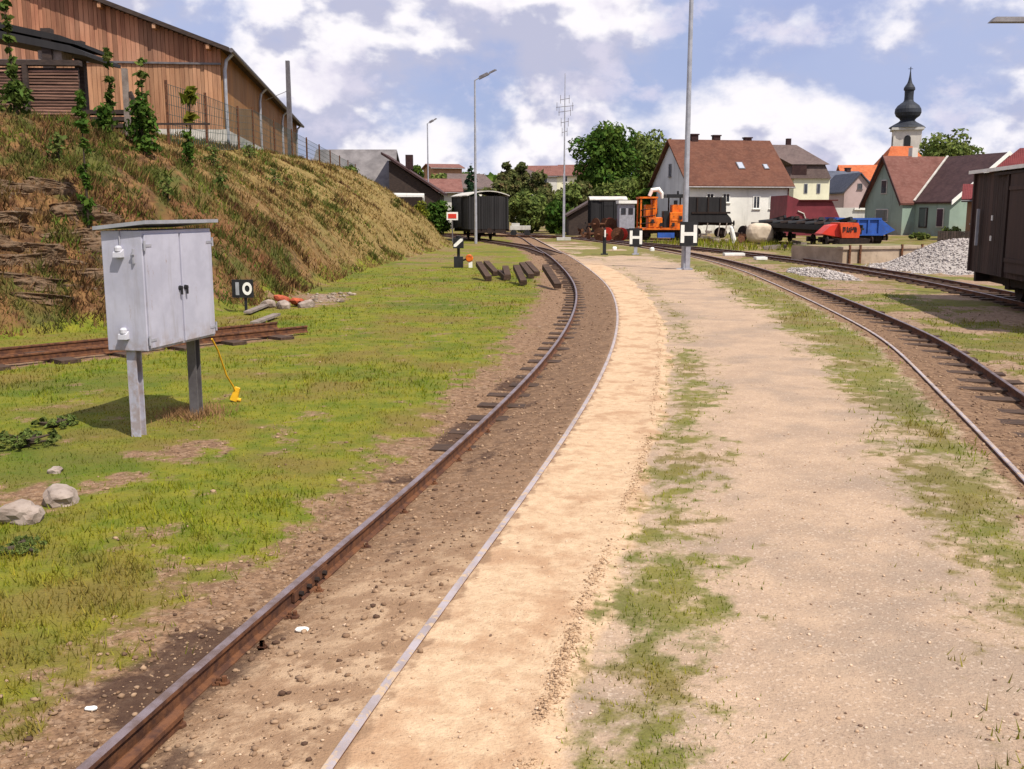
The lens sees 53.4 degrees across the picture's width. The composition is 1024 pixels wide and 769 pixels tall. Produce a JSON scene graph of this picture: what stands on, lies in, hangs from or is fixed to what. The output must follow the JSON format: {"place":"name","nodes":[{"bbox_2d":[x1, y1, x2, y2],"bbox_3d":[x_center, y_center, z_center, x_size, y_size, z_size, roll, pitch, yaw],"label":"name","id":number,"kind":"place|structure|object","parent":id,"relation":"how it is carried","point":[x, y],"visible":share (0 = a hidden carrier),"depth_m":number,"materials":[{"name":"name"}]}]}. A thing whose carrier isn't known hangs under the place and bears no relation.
{"place":"outdoors","nodes":[
{"label":"outdoors","id":0,"kind":"place"},
{"bbox_2d":[145,396,241,428],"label":"dead grass","id":1,"kind":"structure","parent":0,"point":[174,413],"depth_m":9.54,"materials":[{"name":"plant"}]},
{"bbox_2d":[314,149,399,189],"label":"grey barn","id":2,"kind":"structure","parent":0,"point":[371,164],"depth_m":89.68,"materials":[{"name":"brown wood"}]},
{"bbox_2d":[0,111,1023,768],"bbox_3d":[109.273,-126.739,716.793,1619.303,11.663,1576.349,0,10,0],"label":"ground","id":3,"kind":"structure","parent":0,"point":[798,399],"depth_m":6.18,"materials":[{"name":"soil"}]},
{"bbox_2d":[0,0,18,109],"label":"sapling","id":4,"kind":"object","parent":3,"relation":"on","point":[11,67],"visible":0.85,"depth_m":20.58,"materials":[{"name":"green plant"}]},
{"bbox_2d":[0,78,34,114],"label":"bush","id":5,"kind":"object","parent":3,"relation":"on","point":[16,92],"visible":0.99,"depth_m":20.52,"materials":[{"name":"green plant"}]},
{"bbox_2d":[0,499,44,525],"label":"boulder","id":6,"kind":"object","parent":3,"relation":"on","point":[21,511],"visible":0.84,"depth_m":6.24,"materials":[{"name":"grey stone"}]},
{"bbox_2d":[0,534,47,554],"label":"weed clump","id":7,"kind":"object","parent":3,"relation":"on","point":[22,544],"visible":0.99,"depth_m":5.73,"materials":[{"name":"green plant"}]},
{"bbox_2d":[0,428,61,449],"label":"weed clump","id":8,"kind":"object","parent":3,"relation":"on","point":[26,437],"visible":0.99,"depth_m":8.22,"materials":[{"name":"green plant"}]},
{"bbox_2d":[0,60,81,118],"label":"slatted fence","id":9,"kind":"object","parent":3,"relation":"on","point":[54,89],"visible":0.44,"depth_m":24.32,"materials":[{"name":"red wood"}]},
{"bbox_2d":[30,414,78,428],"bbox_3d":[-4.037,0.472,9.077,0.395,0.410,0.334,7,12,34],"label":"weed clump","id":10,"kind":"object","parent":3,"relation":"on","point":[60,420],"visible":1,"depth_m":9.02,"materials":[{"name":"green plant"}]},
{"bbox_2d":[45,131,67,162],"bbox_3d":[-8.717,-4.407,19.593,0.388,0.910,0.445,0,10,0],"label":"weed clump","id":11,"kind":"object","parent":3,"relation":"on","point":[58,139],"visible":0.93,"depth_m":19.46,"materials":[{"name":"green plant"}]},
{"bbox_2d":[0,22,120,109],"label":"open shelter","id":12,"kind":"object","parent":3,"relation":"on","point":[46,43],"visible":0.56,"depth_m":28.01,"materials":[{"name":"brown wood"}]},
{"bbox_2d":[43,483,79,507],"bbox_3d":[-2.983,0.742,6.748,0.219,0.138,0.337,-3,10,-16],"label":"boulder","id":13,"kind":"object","parent":3,"relation":"on","point":[56,495],"visible":0.96,"depth_m":6.63,"materials":[{"name":"grey stone"}]},
{"bbox_2d":[0,176,124,306],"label":"rock outcrop","id":14,"kind":"object","parent":3,"relation":"on","point":[54,187],"visible":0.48,"depth_m":17.32,"materials":[{"name":"brown stone"}]},
{"bbox_2d":[71,89,96,228],"bbox_3d":[-7.619,-3.863,18.124,0.329,2.744,0.366,0,10,0],"label":"sapling","id":15,"kind":"object","parent":14,"relation":"on","point":[81,123],"visible":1,"depth_m":18.08,"materials":[{"name":"green plant"}]},
{"bbox_2d":[89,102,116,132],"bbox_3d":[-9.365,-5.963,23.335,0.616,1.000,0.530,3,10,15],"label":"bush","id":16,"kind":"object","parent":3,"relation":"on","point":[103,114],"visible":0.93,"depth_m":23.23,"materials":[{"name":"green plant"}]},
{"bbox_2d":[83,110,134,135],"bbox_3d":[-10.273,-6.748,26.237,1.684,0.610,0.500,0,10,0],"label":"plank stack","id":17,"kind":"object","parent":3,"relation":"on","point":[117,113],"visible":0.07,"depth_m":25.98,"materials":[{"name":"brown wood"}]},
{"bbox_2d":[101,47,119,130],"bbox_3d":[-9.382,-6.710,23.712,0.363,2.245,0.376,3,10,19],"label":"sapling","id":18,"kind":"object","parent":3,"relation":"on","point":[110,80],"visible":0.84,"depth_m":23.62,"materials":[{"name":"green plant"}]},
{"bbox_2d":[123,96,161,154],"bbox_3d":[-8.513,-5.778,23.354,0.874,1.620,0.982,0,10,0],"label":"bush","id":19,"kind":"object","parent":3,"relation":"on","point":[141,111],"visible":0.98,"depth_m":23.26,"materials":[{"name":"green plant"}]},
{"bbox_2d":[132,57,152,137],"bbox_3d":[-8.611,-6.394,23.748,0.455,2.442,0.437,9,13,43],"label":"sapling","id":20,"kind":"object","parent":3,"relation":"on","point":[141,75],"visible":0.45,"depth_m":23.61,"materials":[{"name":"green plant"}]},
{"bbox_2d":[0,0,303,155],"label":"timber hall","id":21,"kind":"structure","parent":3,"relation":"on","point":[176,57],"depth_m":38.25,"materials":[{"name":"wood"}]},
{"bbox_2d":[0,322,307,370],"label":"railway track","id":22,"kind":"structure","parent":3,"relation":"on","point":[65,352],"depth_m":13.86,"materials":[{"name":"metal"}]},
{"bbox_2d":[92,219,217,436],"bbox_3d":[-3.068,-0.460,8.991,0.480,1.970,1.210,2,10,12],"label":"equipment cabinet","id":23,"kind":"object","parent":3,"relation":"on","point":[158,287],"visible":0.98,"depth_m":8.58,"materials":[{"name":"metal"}]},
{"bbox_2d":[121,68,209,143],"bbox_3d":[-8.573,-6.815,25.239,2.060,1.967,0.175,0,10,0],"label":"braced post","id":24,"kind":"object","parent":3,"relation":"on","point":[128,95],"visible":0.48,"depth_m":25.15,"materials":[{"name":"grey wood"}]},
{"bbox_2d":[156,176,174,202],"bbox_3d":[-7.357,-3.963,21.626,0.375,0.930,0.396,-5,11,-26],"label":"weed clump","id":25,"kind":"object","parent":3,"relation":"on","point":[166,189],"visible":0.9,"depth_m":21.57,"materials":[{"name":"green plant"}]},
{"bbox_2d":[178,129,196,169],"bbox_3d":[-8.607,-6.040,26.865,0.492,1.374,0.476,0,10,0],"label":"bush","id":26,"kind":"object","parent":3,"relation":"on","point":[187,146],"visible":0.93,"depth_m":26.78,"materials":[{"name":"green plant"}]},
{"bbox_2d":[179,86,199,165],"bbox_3d":[-8.581,-6.762,27.247,0.552,2.401,0.520,0,10,0],"label":"sapling","id":27,"kind":"object","parent":3,"relation":"on","point":[188,96],"visible":0.91,"depth_m":27.07,"materials":[{"name":"green plant"}]},
{"bbox_2d":[202,143,225,167],"bbox_3d":[-8.624,-6.442,29.377,0.690,1.016,0.630,0,10,0],"label":"weed clump","id":28,"kind":"object","parent":3,"relation":"on","point":[213,155],"visible":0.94,"depth_m":29.29,"materials":[{"name":"green plant"}]},
{"bbox_2d":[0,98,452,337],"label":"bank grass","id":29,"kind":"structure","parent":3,"relation":"on","point":[243,199],"depth_m":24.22,"materials":[{"name":"green plant"}]},
{"bbox_2d":[211,338,241,401],"bbox_3d":[-2.782,-0.131,9.927,0.113,0.706,0.504,0,10,3],"label":"hose","id":30,"kind":"object","parent":3,"relation":"on","point":[235,394],"visible":0.99,"depth_m":10.17,"materials":[{"name":"yellow paint"}]},
{"bbox_2d":[231,279,253,310],"bbox_3d":[-5.070,-1.523,19.206,0.400,0.916,0.073,0,10,0],"label":"number sign","id":31,"kind":"object","parent":3,"relation":"on","point":[242,288],"visible":0.98,"depth_m":19.13,"materials":[{"name":"black metal"}]},
{"bbox_2d":[164,80,355,166],"bbox_3d":[-11.220,-10.412,54.414,0.472,6.350,50.916,0,10,-3],"label":"wire fence","id":32,"kind":"object","parent":3,"relation":"on","point":[278,138],"visible":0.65,"depth_m":38.32,"materials":[{"name":"metal"}]},
{"bbox_2d":[266,61,293,156],"bbox_3d":[-12.415,-14.184,53.371,1.737,5.385,0.260,0,10,0],"label":"steel pole","id":33,"kind":"object","parent":3,"relation":"on","point":[288,99],"visible":0.65,"depth_m":53.16,"materials":[{"name":"metal"}]},
{"bbox_2d":[292,292,355,305],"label":"rubble stones","id":34,"kind":"object","parent":3,"relation":"on","point":[333,296],"visible":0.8,"depth_m":22.53,"materials":[{"name":"grey stone"}]},
{"bbox_2d":[76,232,618,768],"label":"railway track","id":35,"kind":"structure","parent":3,"relation":"on","point":[186,690],"depth_m":5.20,"materials":[{"name":"metal"}]},
{"bbox_2d":[112,610,299,768],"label":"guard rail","id":36,"kind":"object","parent":35,"relation":"attached to","point":[158,736],"visible":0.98,"depth_m":3.68,"materials":[{"name":"metal"}]},
{"bbox_2d":[394,193,424,206],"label":"parked trailer","id":37,"kind":"object","parent":3,"relation":"on","point":[411,198],"visible":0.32,"depth_m":78.21,"materials":[{"name":"metal"}]},
{"bbox_2d":[381,152,447,232],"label":"dark shed","id":38,"kind":"structure","parent":3,"relation":"on","point":[404,179],"depth_m":84.45,"materials":[{"name":"brown wood"}]},
{"bbox_2d":[426,199,453,236],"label":"bush","id":39,"kind":"object","parent":3,"relation":"on","point":[437,218],"visible":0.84,"depth_m":66.65,"materials":[{"name":"green plant"}]},
{"bbox_2d":[421,164,464,178],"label":"hill house","id":40,"kind":"structure","parent":3,"relation":"on","point":[445,168],"depth_m":168.53,"materials":[{"name":"brown tile"}]},
{"bbox_2d":[426,179,463,223],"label":"red roof cottage","id":41,"kind":"structure","parent":3,"relation":"on","point":[450,187],"depth_m":104.36,"materials":[{"name":"brown tile"}]},
{"bbox_2d":[453,236,472,267],"bbox_3d":[-1.628,-4.408,33.993,0.660,1.110,0.310,0,10,0],"label":"switch stand","id":42,"kind":"object","parent":3,"relation":"on","point":[458,242],"visible":0.98,"depth_m":33.91,"materials":[{"name":"black paint"}]},
{"bbox_2d":[438,173,493,196],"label":"white gabled house","id":43,"kind":"structure","parent":3,"relation":"on","point":[483,180],"depth_m":135.80,"materials":[{"name":"grey tile"}]},
{"bbox_2d":[464,165,479,195],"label":"conifer","id":44,"kind":"object","parent":3,"relation":"on","point":[470,184],"visible":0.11,"depth_m":115.43,"materials":[{"name":"green plant"}]},
{"bbox_2d":[476,261,491,280],"bbox_3d":[-0.786,-3.135,28.085,0.170,0.462,1.368,-2,10,-13],"label":"old sleeper","id":45,"kind":"object","parent":3,"relation":"on","point":[483,271],"visible":1,"depth_m":27.92,"materials":[{"name":"brown wood"}]},
{"bbox_2d":[474,69,496,243],"bbox_3d":[-1.516,-12.879,57.983,1.331,9.807,0.300,0,10,0],"label":"street lamp","id":46,"kind":"object","parent":3,"relation":"on","point":[475,177],"visible":0.91,"depth_m":58.01,"materials":[{"name":"metal"}]},
{"bbox_2d":[482,179,509,215],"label":"bush","id":47,"kind":"object","parent":3,"relation":"on","point":[500,186],"visible":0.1,"depth_m":89.98,"materials":[{"name":"green plant"}]},
{"bbox_2d":[442,234,561,255],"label":"railway track","id":48,"kind":"structure","parent":3,"relation":"on","point":[532,249],"depth_m":54.10,"materials":[{"name":"metal"}]},
{"bbox_2d":[451,191,509,239],"bbox_3d":[-2.103,-10.826,65.104,2.650,3.005,6.260,-2,10,-13],"label":"goods wagon","id":49,"kind":"object","parent":48,"relation":"on","point":[493,212],"visible":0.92,"depth_m":62.54,"materials":[{"name":"wood"}]},
{"bbox_2d":[496,161,521,230],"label":"broadleaf tree","id":50,"kind":"object","parent":3,"relation":"on","point":[509,175],"visible":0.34,"depth_m":93.81,"materials":[{"name":"green plant"}]},
{"bbox_2d":[0,236,1023,768],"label":"lawn grass","id":51,"kind":"structure","parent":3,"relation":"on","point":[154,540],"depth_m":6.89,"materials":[{"name":"green plant"}]},
{"bbox_2d":[0,253,1023,768],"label":"ballast gravel","id":52,"kind":"structure","parent":3,"relation":"on","point":[192,751],"depth_m":5.09,"materials":[{"name":"gravel"}]},
{"bbox_2d":[513,265,526,284],"bbox_3d":[0.204,-2.862,26.506,0.170,0.456,1.345,-1,10,-8],"label":"old sleeper","id":53,"kind":"object","parent":3,"relation":"on","point":[519,274],"visible":1,"depth_m":26.32,"materials":[{"name":"brown wood"}]},
{"bbox_2d":[513,162,529,197],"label":"broadleaf tree","id":54,"kind":"object","parent":3,"relation":"on","point":[523,173],"visible":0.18,"depth_m":95.54,"materials":[{"name":"green plant"}]},
{"bbox_2d":[509,189,547,232],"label":"bush","id":55,"kind":"object","parent":3,"relation":"on","point":[529,209],"visible":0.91,"depth_m":83.93,"materials":[{"name":"green plant"}]},
{"bbox_2d":[521,169,552,230],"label":"broadleaf tree","id":56,"kind":"object","parent":3,"relation":"on","point":[535,181],"visible":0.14,"depth_m":92.01,"materials":[{"name":"green plant"}]},
{"bbox_2d":[535,185,562,225],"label":"bush","id":57,"kind":"object","parent":3,"relation":"on","point":[547,191],"visible":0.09,"depth_m":89.02,"materials":[{"name":"green plant"}]},
{"bbox_2d":[542,264,560,288],"bbox_3d":[0.984,-2.698,25.363,0.170,0.518,1.364,-2,10,-11],"label":"old sleeper","id":58,"kind":"object","parent":3,"relation":"on","point":[553,279],"visible":1,"depth_m":25.21,"materials":[{"name":"brown wood"}]},
{"bbox_2d":[527,165,581,189],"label":"distant house","id":59,"kind":"structure","parent":3,"relation":"on","point":[554,170],"depth_m":202.94,"materials":[{"name":"brown tile"}]},
{"bbox_2d":[543,199,569,233],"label":"bush","id":60,"kind":"object","parent":3,"relation":"on","point":[553,211],"visible":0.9,"depth_m":82.19,"materials":[{"name":"green plant"}]},
{"bbox_2d":[556,95,573,239],"bbox_3d":[3.320,-14.342,64.457,1.103,10.345,0.600,0,10,0],"label":"antenna mast","id":61,"kind":"object","parent":3,"relation":"on","point":[563,237],"visible":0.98,"depth_m":64.66,"materials":[{"name":"metal"}]},
{"bbox_2d":[552,180,581,231],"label":"bush","id":62,"kind":"object","parent":3,"relation":"on","point":[573,196],"visible":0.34,"depth_m":87.75,"materials":[{"name":"green plant"}]},
{"bbox_2d":[565,200,588,235],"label":"shed","id":63,"kind":"structure","parent":3,"relation":"on","point":[576,216],"depth_m":77.02,"materials":[{"name":"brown wood"}]},
{"bbox_2d":[491,283,671,768],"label":"rut crumbs","id":64,"kind":"object","parent":3,"relation":"on","point":[555,670],"visible":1,"depth_m":4.40,"materials":[{"name":"soil"}]},
{"bbox_2d":[573,180,594,205],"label":"bush","id":65,"kind":"object","parent":3,"relation":"on","point":[585,191],"visible":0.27,"depth_m":92.64,"materials":[{"name":"green plant"}]},
{"bbox_2d":[594,227,611,240],"bbox_3d":[5.709,-9.348,63.331,0.840,0.840,1.500,8,12,38],"label":"spare wheelset","id":66,"kind":"object","parent":3,"relation":"on","point":[598,234],"visible":0.89,"depth_m":63.08,"materials":[{"name":"metal"}]},
{"bbox_2d":[567,120,645,227],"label":"broadleaf tree","id":67,"kind":"object","parent":3,"relation":"on","point":[605,147],"visible":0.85,"depth_m":103.72,"materials":[{"name":"green plant"}]},
{"bbox_2d":[585,196,627,235],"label":"goods wagon","id":68,"kind":"object","parent":3,"relation":"on","point":[600,208],"visible":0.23,"depth_m":70.84,"materials":[{"name":"wood"}]},
{"bbox_2d":[198,297,1023,768],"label":"path pebbles","id":69,"kind":"object","parent":3,"relation":"on","point":[716,665],"visible":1,"depth_m":4.16,"materials":[{"name":"beige stone"}]},
{"bbox_2d":[593,177,640,199],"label":"bush","id":70,"kind":"object","parent":3,"relation":"on","point":[624,188],"visible":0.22,"depth_m":93.08,"materials":[{"name":"green plant"}]},
{"bbox_2d":[611,227,627,240],"bbox_3d":[6.696,-9.348,63.331,0.840,0.840,1.500,4,10,21],"label":"spare wheelset","id":71,"kind":"object","parent":3,"relation":"on","point":[621,233],"visible":0.94,"depth_m":62.91,"materials":[{"name":"metal"}]},
{"bbox_2d":[616,200,636,237],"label":"grey cabin","id":72,"kind":"object","parent":3,"relation":"on","point":[626,214],"visible":0.74,"depth_m":67.08,"materials":[{"name":"metal"}]},
{"bbox_2d":[442,233,816,244],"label":"railway track","id":73,"kind":"structure","parent":3,"relation":"on","point":[527,236],"depth_m":70.47,"materials":[{"name":"metal"}]},
{"bbox_2d":[751,215,863,244],"bbox_3d":[15.737,-8.423,55.373,2.010,1.515,12.687,-1,10,-4],"label":"flat wagon","id":74,"kind":"object","parent":73,"relation":"on","point":[789,225],"visible":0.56,"depth_m":53.67,"materials":[{"name":"metal"}]},
{"bbox_2d":[629,228,641,254],"bbox_3d":[5.185,-5.867,42.662,0.520,1.359,0.260,0,10,0],"label":"stop sign board","id":75,"kind":"object","parent":3,"relation":"on","point":[635,238],"visible":0.83,"depth_m":42.55,"materials":[{"name":"black paint"}]},
{"bbox_2d":[632,187,657,226],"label":"bush","id":76,"kind":"object","parent":3,"relation":"on","point":[644,192],"visible":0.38,"depth_m":91.95,"materials":[{"name":"green plant"}]},
{"bbox_2d":[626,129,664,226],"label":"broadleaf tree","id":77,"kind":"object","parent":3,"relation":"on","point":[649,148],"visible":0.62,"depth_m":111.80,"materials":[{"name":"green plant"}]},
{"bbox_2d":[629,187,682,240],"bbox_3d":[9.022,-10.338,61.622,3.798,3.181,1.935,0,10,0],"label":"track machine","id":78,"kind":"object","parent":3,"relation":"on","point":[666,224],"visible":0.81,"depth_m":60.98,"materials":[{"name":"metal"}]},
{"bbox_2d":[676,0,693,269],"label":"street lamp","id":79,"kind":"object","parent":3,"relation":"on","point":[687,137],"visible":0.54,"depth_m":31.42,"materials":[{"name":"metal"}]},
{"bbox_2d":[679,222,697,269],"bbox_3d":[5.504,-4.202,31.797,0.560,1.745,0.260,0,10,0],"label":"stop sign board","id":80,"kind":"object","parent":3,"relation":"on","point":[688,235],"visible":0.84,"depth_m":31.67,"materials":[{"name":"black paint"}]},
{"bbox_2d":[688,197,734,237],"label":"open wagon","id":81,"kind":"object","parent":3,"relation":"on","point":[707,211],"visible":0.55,"depth_m":66.10,"materials":[{"name":"metal"}]},
{"bbox_2d":[647,134,795,232],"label":"white house","id":82,"kind":"structure","parent":3,"relation":"on","point":[747,177],"depth_m":85.55,"materials":[{"name":"red tile"}]},
{"bbox_2d":[643,236,829,250],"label":"trackside weeds","id":83,"kind":"object","parent":3,"relation":"on","point":[750,245],"visible":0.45,"depth_m":53.43,"materials":[{"name":"green plant"}]},
{"bbox_2d":[746,223,772,243],"bbox_3d":[13.977,-8.531,57.387,1.514,1.159,1.104,0,10,0],"label":"covered load","id":84,"kind":"object","parent":3,"relation":"on","point":[757,232],"visible":0.87,"depth_m":56.91},
{"bbox_2d":[506,232,1023,483],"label":"railway track","id":85,"kind":"structure","parent":3,"relation":"on","point":[1011,391],"depth_m":13.91,"materials":[{"name":"metal"}]},
{"bbox_2d":[573,237,1023,311],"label":"railway track","id":86,"kind":"structure","parent":3,"relation":"on","point":[994,295],"depth_m":28.86,"materials":[{"name":"metal"}]},
{"bbox_2d":[967,164,1023,301],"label":"goods wagon","id":87,"kind":"object","parent":86,"relation":"on","point":[996,246],"visible":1,"depth_m":20.12,"materials":[{"name":"wood"}]},
{"bbox_2d":[773,138,830,199],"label":"mansard house","id":88,"kind":"structure","parent":3,"relation":"on","point":[809,174],"depth_m":101.19,"materials":[{"name":"beige paint"}]},
{"bbox_2d":[769,195,839,235],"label":"wagon","id":89,"kind":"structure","parent":3,"relation":"on","point":[786,205],"depth_m":76.91,"materials":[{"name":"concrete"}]},
{"bbox_2d":[816,223,872,243],"bbox_3d":[15.352,-6.799,46.931,2.255,1.306,2.190,0,10,0],"label":"orange skip","id":90,"kind":"object","parent":3,"relation":"on","point":[846,233],"visible":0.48,"depth_m":46.50,"materials":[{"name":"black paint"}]},
{"bbox_2d":[829,172,869,207],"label":"pink house","id":91,"kind":"structure","parent":3,"relation":"on","point":[847,190],"depth_m":110.29,"materials":[{"name":"pink paint"}]},
{"bbox_2d":[836,208,864,217],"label":"garden wall","id":92,"kind":"structure","parent":3,"relation":"on","point":[851,212],"depth_m":98.43,"materials":[{"name":"white paint"}]},
{"bbox_2d":[836,165,876,180],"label":"orange roof house","id":93,"kind":"structure","parent":3,"relation":"on","point":[867,171],"depth_m":141.30,"materials":[{"name":"tile"}]},
{"bbox_2d":[824,217,893,243],"bbox_3d":[18.210,-8.034,53.370,3.137,1.463,1.880,0,10,0],"label":"blue wagon","id":94,"kind":"object","parent":3,"relation":"on","point":[877,229],"visible":0.38,"depth_m":52.48,"materials":[{"name":"paint"}]},
{"bbox_2d":[791,244,927,263],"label":"loading ramp","id":95,"kind":"structure","parent":3,"relation":"on","point":[859,253],"depth_m":37.40,"materials":[{"name":"concrete"}]},
{"bbox_2d":[786,238,973,280],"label":"heaped gravel","id":96,"kind":"structure","parent":3,"relation":"on","point":[941,243],"depth_m":31.94,"materials":[{"name":"grey gravel"}]},
{"bbox_2d":[874,146,920,164],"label":"tall orange roof house","id":97,"kind":"structure","parent":3,"relation":"on","point":[897,151],"depth_m":150.66,"materials":[{"name":"tile"}]},
{"bbox_2d":[888,67,925,152],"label":"church tower","id":98,"kind":"structure","parent":3,"relation":"on","point":[907,129],"depth_m":206.93,"materials":[{"name":"black metal"}]},
{"bbox_2d":[859,148,1012,235],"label":"green house","id":99,"kind":"structure","parent":3,"relation":"on","point":[911,192],"depth_m":78.19,"materials":[{"name":"green paint"}]},
{"bbox_2d":[918,208,927,227],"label":"door","id":100,"kind":"structure","parent":99,"relation":"in","point":[923,212],"depth_m":77.01,"materials":[{"name":"green wood"}]},
{"bbox_2d":[918,128,984,156],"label":"broadleaf tree","id":101,"kind":"object","parent":3,"relation":"on","point":[949,146],"visible":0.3,"depth_m":182.91,"materials":[{"name":"green plant"}]},
{"bbox_2d":[937,231,969,241],"bbox_3d":[25.321,-8.291,57.455,2.605,0.758,0.090,0,10,0],"label":"board fence","id":102,"kind":"object","parent":3,"relation":"on","point":[949,235],"visible":0.48,"depth_m":57.39,"materials":[{"name":"brown wood"}]},
{"bbox_2d":[961,184,972,230],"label":"ochre house","id":103,"kind":"structure","parent":3,"relation":"on","point":[967,190],"depth_m":64.27,"materials":[{"name":"tile"}]},
{"bbox_2d":[988,17,1023,22],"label":"street lamp","id":104,"kind":"object","parent":3,"relation":"on","point":[1007,20],"visible":1,"depth_m":20.93,"materials":[{"name":"metal"}]},
{"bbox_2d":[997,148,1023,166],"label":"red roof house","id":105,"kind":"structure","parent":3,"relation":"on","point":[1016,157],"depth_m":58.09,"materials":[{"name":"tile"}]},
{"bbox_2d":[107,0,1023,174],"label":"sky","id":106,"kind":"structure","parent":0,"point":[830,77],"materials":[{"name":"blue"}]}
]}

